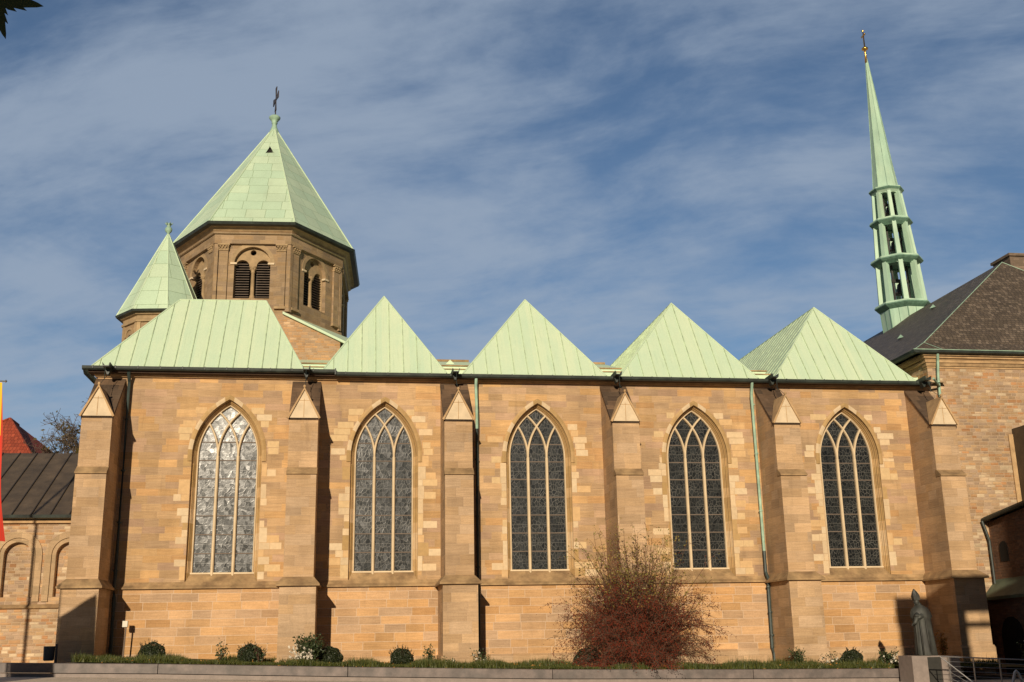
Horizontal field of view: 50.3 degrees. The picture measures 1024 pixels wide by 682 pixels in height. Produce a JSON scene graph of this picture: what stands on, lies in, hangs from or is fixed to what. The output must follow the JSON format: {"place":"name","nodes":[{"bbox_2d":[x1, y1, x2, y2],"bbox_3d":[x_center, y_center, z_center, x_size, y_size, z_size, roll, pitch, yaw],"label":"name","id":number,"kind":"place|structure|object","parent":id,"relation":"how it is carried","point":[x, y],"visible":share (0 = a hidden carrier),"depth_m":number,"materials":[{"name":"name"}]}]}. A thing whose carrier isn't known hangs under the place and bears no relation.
{"place":"outdoors","nodes":[
{"label":"outdoors","id":0,"kind":"place"},
{"bbox_2d":[0,673,1023,681],"bbox_3d":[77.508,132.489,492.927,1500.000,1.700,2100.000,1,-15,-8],"label":"ground","id":1,"kind":"structure","parent":0,"point":[986,678],"depth_m":35.36,"materials":[{"name":"grey stone"}]},
{"bbox_2d":[0,380,6,540],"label":"banner flag","id":2,"kind":"object","parent":1,"relation":"on","point":[2,536],"visible":1,"depth_m":18.08,"materials":[{"name":"fabric"}]},
{"bbox_2d":[0,0,42,38],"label":"plane tree","id":3,"kind":"object","parent":1,"relation":"on","point":[13,4],"visible":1,"depth_m":3.48,"materials":[{"name":"green plant"}]},
{"bbox_2d":[2,417,48,452],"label":"red roofed house","id":4,"kind":"structure","parent":1,"relation":"on","point":[15,435],"depth_m":67.15,"materials":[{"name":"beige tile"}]},
{"bbox_2d":[0,452,77,662],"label":"annex building","id":5,"kind":"structure","parent":1,"relation":"on","point":[37,490],"depth_m":44.06,"materials":[{"name":"stone"}]},
{"bbox_2d":[43,644,58,662],"bbox_3d":[-15.441,10.574,36.480,0.455,0.860,0.370,1,-15,-8],"label":"litter bin","id":6,"kind":"object","parent":1,"relation":"on","point":[49,652],"visible":0.98,"depth_m":36.40,"materials":[{"name":"black metal"}]},
{"bbox_2d":[23,398,87,453],"bbox_3d":[-24.071,10.490,62.936,8.927,14.486,8.344,-7,-16,22],"label":"autumn tree","id":7,"kind":"object","parent":1,"relation":"on","point":[73,447],"visible":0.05,"depth_m":62.69,"materials":[{"name":"brown plant"}]},
{"bbox_2d":[0,663,900,681],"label":"granite wall","id":8,"kind":"structure","parent":1,"relation":"on","point":[303,673],"depth_m":37.00,"materials":[{"name":"grey stone"}]},
{"bbox_2d":[54,296,998,677],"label":"church","id":9,"kind":"structure","parent":1,"relation":"on","point":[382,482],"depth_m":44.18,"materials":[{"name":"stone"}]},
{"bbox_2d":[115,222,196,341],"bbox_3d":[-15.759,-1.238,49.275,3.732,8.739,3.732,-15,-20,42],"label":"stair turret","id":10,"kind":"object","parent":9,"relation":"on","point":[163,283],"visible":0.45,"depth_m":48.41,"materials":[{"name":"metal"}]},
{"bbox_2d":[173,395,280,581],"bbox_3d":[-11.130,5.827,43.020,4.185,7.483,0.510,1,-15,-8],"label":"window","id":11,"kind":"structure","parent":9,"relation":"in","point":[227,447],"depth_m":43.04,"materials":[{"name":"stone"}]},
{"bbox_2d":[173,87,359,359],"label":"octagonal tower","id":12,"kind":"structure","parent":9,"relation":"on","point":[263,225],"depth_m":52.72,"materials":[{"name":"metal"}]},
{"bbox_2d":[189,253,206,298],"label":"twin window","id":13,"kind":"structure","parent":12,"relation":"in","point":[200,274],"depth_m":53.36,"materials":[{"name":"stone"}]},
{"bbox_2d":[230,245,274,298],"bbox_3d":[-12.298,-3.237,51.730,2.078,2.810,0.670,1,-15,-8],"label":"twin window","id":14,"kind":"structure","parent":12,"relation":"in","point":[252,266],"depth_m":51.83,"materials":[{"name":"stone"}]},
{"bbox_2d":[302,255,328,311],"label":"twin window","id":15,"kind":"structure","parent":12,"relation":"in","point":[312,295],"depth_m":53.74,"materials":[{"name":"stone"}]},
{"bbox_2d":[327,397,440,579],"bbox_3d":[-5.065,5.952,43.898,4.539,7.483,0.510,1,-15,-8],"label":"window","id":16,"kind":"structure","parent":9,"relation":"in","point":[385,525],"depth_m":43.93,"materials":[{"name":"grey glass"}]},
{"bbox_2d":[487,399,598,577],"bbox_3d":[1.206,6.081,44.806,4.459,7.483,0.510,1,-15,-8],"label":"window","id":17,"kind":"structure","parent":9,"relation":"in","point":[537,460],"depth_m":44.84,"materials":[{"name":"grey glass"}]},
{"bbox_2d":[648,401,753,576],"bbox_3d":[7.805,6.217,45.761,4.349,7.483,0.510,1,-15,-8],"label":"window","id":18,"kind":"structure","parent":9,"relation":"in","point":[696,459],"depth_m":45.81,"materials":[{"name":"grey glass"}]},
{"bbox_2d":[804,403,901,574],"bbox_3d":[14.473,6.354,46.726,4.259,7.483,0.510,1,-15,-8],"label":"window","id":19,"kind":"structure","parent":9,"relation":"in","point":[848,452],"depth_m":46.79,"materials":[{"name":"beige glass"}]},
{"bbox_2d":[898,655,961,681],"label":"statue pedestal","id":20,"kind":"object","parent":1,"relation":"on","point":[915,668],"visible":0.83,"depth_m":38.41,"materials":[{"name":"stone"}]},
{"bbox_2d":[910,589,937,655],"bbox_3d":[14.713,10.100,39.232,1.001,2.329,0.652,1,-15,-8],"label":"bishop statue","id":21,"kind":"object","parent":20,"relation":"on","point":[924,639],"visible":1,"depth_m":38.98,"materials":[{"name":"grey stone"}]},
{"bbox_2d":[939,656,1023,681],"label":"steel railing","id":22,"kind":"object","parent":1,"relation":"on","point":[954,668],"visible":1,"depth_m":37.05,"materials":[{"name":"black metal"}]},
{"bbox_2d":[980,425,1023,674],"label":"side wing","id":23,"kind":"structure","parent":1,"relation":"on","point":[1005,592],"depth_m":45.28,"materials":[{"name":"brown stone"}]},
{"bbox_2d":[999,541,1008,561],"bbox_3d":[20.652,8.826,45.837,0.020,0.830,0.560,1,-15,-8],"label":"arched window","id":24,"kind":"structure","parent":23,"relation":"in","point":[1003,548],"depth_m":45.83,"materials":[{"name":"black glass"}]},
{"bbox_2d":[1012,670,1023,681],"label":"bicycle stand","id":25,"kind":"object","parent":1,"relation":"on","point":[1018,674],"visible":1,"depth_m":35.50,"materials":[{"name":"metal"}]},
{"bbox_2d":[0,0,1023,452],"label":"sky","id":26,"kind":"structure","parent":0,"point":[602,166],"materials":[{"name":"blue"}]},
{"bbox_2d":[68,649,1023,668],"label":"lawn","id":27,"kind":"structure","parent":0,"point":[1011,665],"depth_m":39.82,"materials":[{"name":"plant"}]},
{"bbox_2d":[122,621,127,657],"bbox_3d":[-14.281,11.146,40.164,0.180,1.641,0.160,1,-15,-8],"label":"marker post","id":28,"kind":"object","parent":27,"relation":"on","point":[125,624],"visible":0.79,"depth_m":40.24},
{"bbox_2d":[137,640,165,656],"bbox_3d":[-12.732,10.965,38.558,0.980,0.910,1.033,1,-15,-8],"label":"clipped shrub","id":29,"kind":"object","parent":27,"relation":"on","point":[152,648],"visible":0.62,"depth_m":38.34,"materials":[{"name":"green plant"}]},
{"bbox_2d":[215,641,229,660],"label":"rose plant","id":30,"kind":"object","parent":27,"relation":"on","point":[221,655],"visible":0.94,"depth_m":38.42,"materials":[{"name":"green plant"}]},
{"bbox_2d":[237,640,266,661],"bbox_3d":[-9.317,11.149,39.006,1.070,0.906,1.047,1,-15,-8],"label":"clipped shrub","id":31,"kind":"object","parent":27,"relation":"on","point":[245,652],"visible":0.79,"depth_m":38.76,"materials":[{"name":"green plant"}]},
{"bbox_2d":[252,645,269,661],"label":"rose plant","id":32,"kind":"object","parent":27,"relation":"on","point":[263,654],"visible":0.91,"depth_m":38.59,"materials":[{"name":"green plant"}]},
{"bbox_2d":[288,632,323,660],"bbox_3d":[-7.261,10.921,38.667,1.324,1.186,1.290,1,-15,-8],"label":"rose bush","id":33,"kind":"object","parent":27,"relation":"on","point":[307,649],"visible":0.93,"depth_m":38.47,"materials":[{"name":"green plant"}]},
{"bbox_2d":[318,644,343,662],"bbox_3d":[-6.544,11.339,39.382,0.950,0.829,0.976,1,-15,-8],"label":"clipped shrub","id":34,"kind":"object","parent":27,"relation":"on","point":[330,654],"visible":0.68,"depth_m":39.12,"materials":[{"name":"green plant"}]},
{"bbox_2d":[388,644,413,664],"bbox_3d":[-4.019,11.459,39.712,0.959,0.852,1.030,1,-15,-8],"label":"clipped shrub","id":35,"kind":"object","parent":27,"relation":"on","point":[400,655],"visible":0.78,"depth_m":39.48,"materials":[{"name":"green plant"}]},
{"bbox_2d":[423,644,434,658],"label":"rose plant","id":36,"kind":"object","parent":27,"relation":"on","point":[430,655],"visible":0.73,"depth_m":39.37,"materials":[{"name":"green plant"}]},
{"bbox_2d":[470,648,489,660],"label":"rose plant","id":37,"kind":"object","parent":27,"relation":"on","point":[477,658],"visible":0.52,"depth_m":39.76,"materials":[{"name":"green plant"}]},
{"bbox_2d":[96,657,871,668],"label":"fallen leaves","id":38,"kind":"object","parent":27,"relation":"on","point":[456,663],"visible":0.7,"depth_m":38.10,"materials":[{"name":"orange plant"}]},
{"bbox_2d":[573,646,602,665],"bbox_3d":[2.837,11.860,40.786,1.142,0.999,1.168,1,-15,-8],"label":"clipped shrub","id":39,"kind":"object","parent":27,"relation":"on","point":[584,654],"visible":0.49,"depth_m":40.51,"materials":[{"name":"green plant"}]},
{"bbox_2d":[536,518,736,669],"bbox_3d":[4.580,9.417,40.717,7.134,5.705,6.327,9,-18,-32],"label":"rose hip bush","id":40,"kind":"object","parent":27,"relation":"on","point":[637,639],"visible":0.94,"depth_m":40.32,"materials":[{"name":"red plant"}]},
{"bbox_2d":[786,647,804,663],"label":"rose plant","id":41,"kind":"object","parent":27,"relation":"on","point":[796,657],"visible":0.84,"depth_m":41.36,"materials":[{"name":"green plant"}]},
{"bbox_2d":[820,651,842,663],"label":"rose plant","id":42,"kind":"object","parent":27,"relation":"on","point":[832,660],"visible":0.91,"depth_m":41.36,"materials":[{"name":"white plant"}]},
{"bbox_2d":[839,647,862,662],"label":"clipped shrub","id":43,"kind":"object","parent":27,"relation":"on","point":[853,654],"visible":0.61,"depth_m":41.90,"materials":[{"name":"green plant"}]},
{"bbox_2d":[877,647,898,664],"bbox_3d":[14.338,12.056,41.623,0.540,0.841,0.976,9,-18,-32],"label":"rose plant","id":44,"kind":"object","parent":27,"relation":"on","point":[887,658],"visible":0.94,"depth_m":41.53,"materials":[{"name":"green plant"}]},
{"bbox_2d":[934,630,948,654],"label":"autumn plant","id":45,"kind":"object","parent":27,"relation":"on","point":[942,646],"visible":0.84,"depth_m":41.12,"materials":[{"name":"orange plant"}]},
{"bbox_2d":[864,253,1023,673],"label":"slate roofed building","id":46,"kind":"structure","parent":0,"point":[966,340],"depth_m":48.81,"materials":[{"name":"stone"}]},
{"bbox_2d":[861,30,930,361],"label":"ridge spire","id":47,"kind":"structure","parent":46,"relation":"on","point":[896,254],"depth_m":67.72,"materials":[{"name":"green metal"}]}
]}

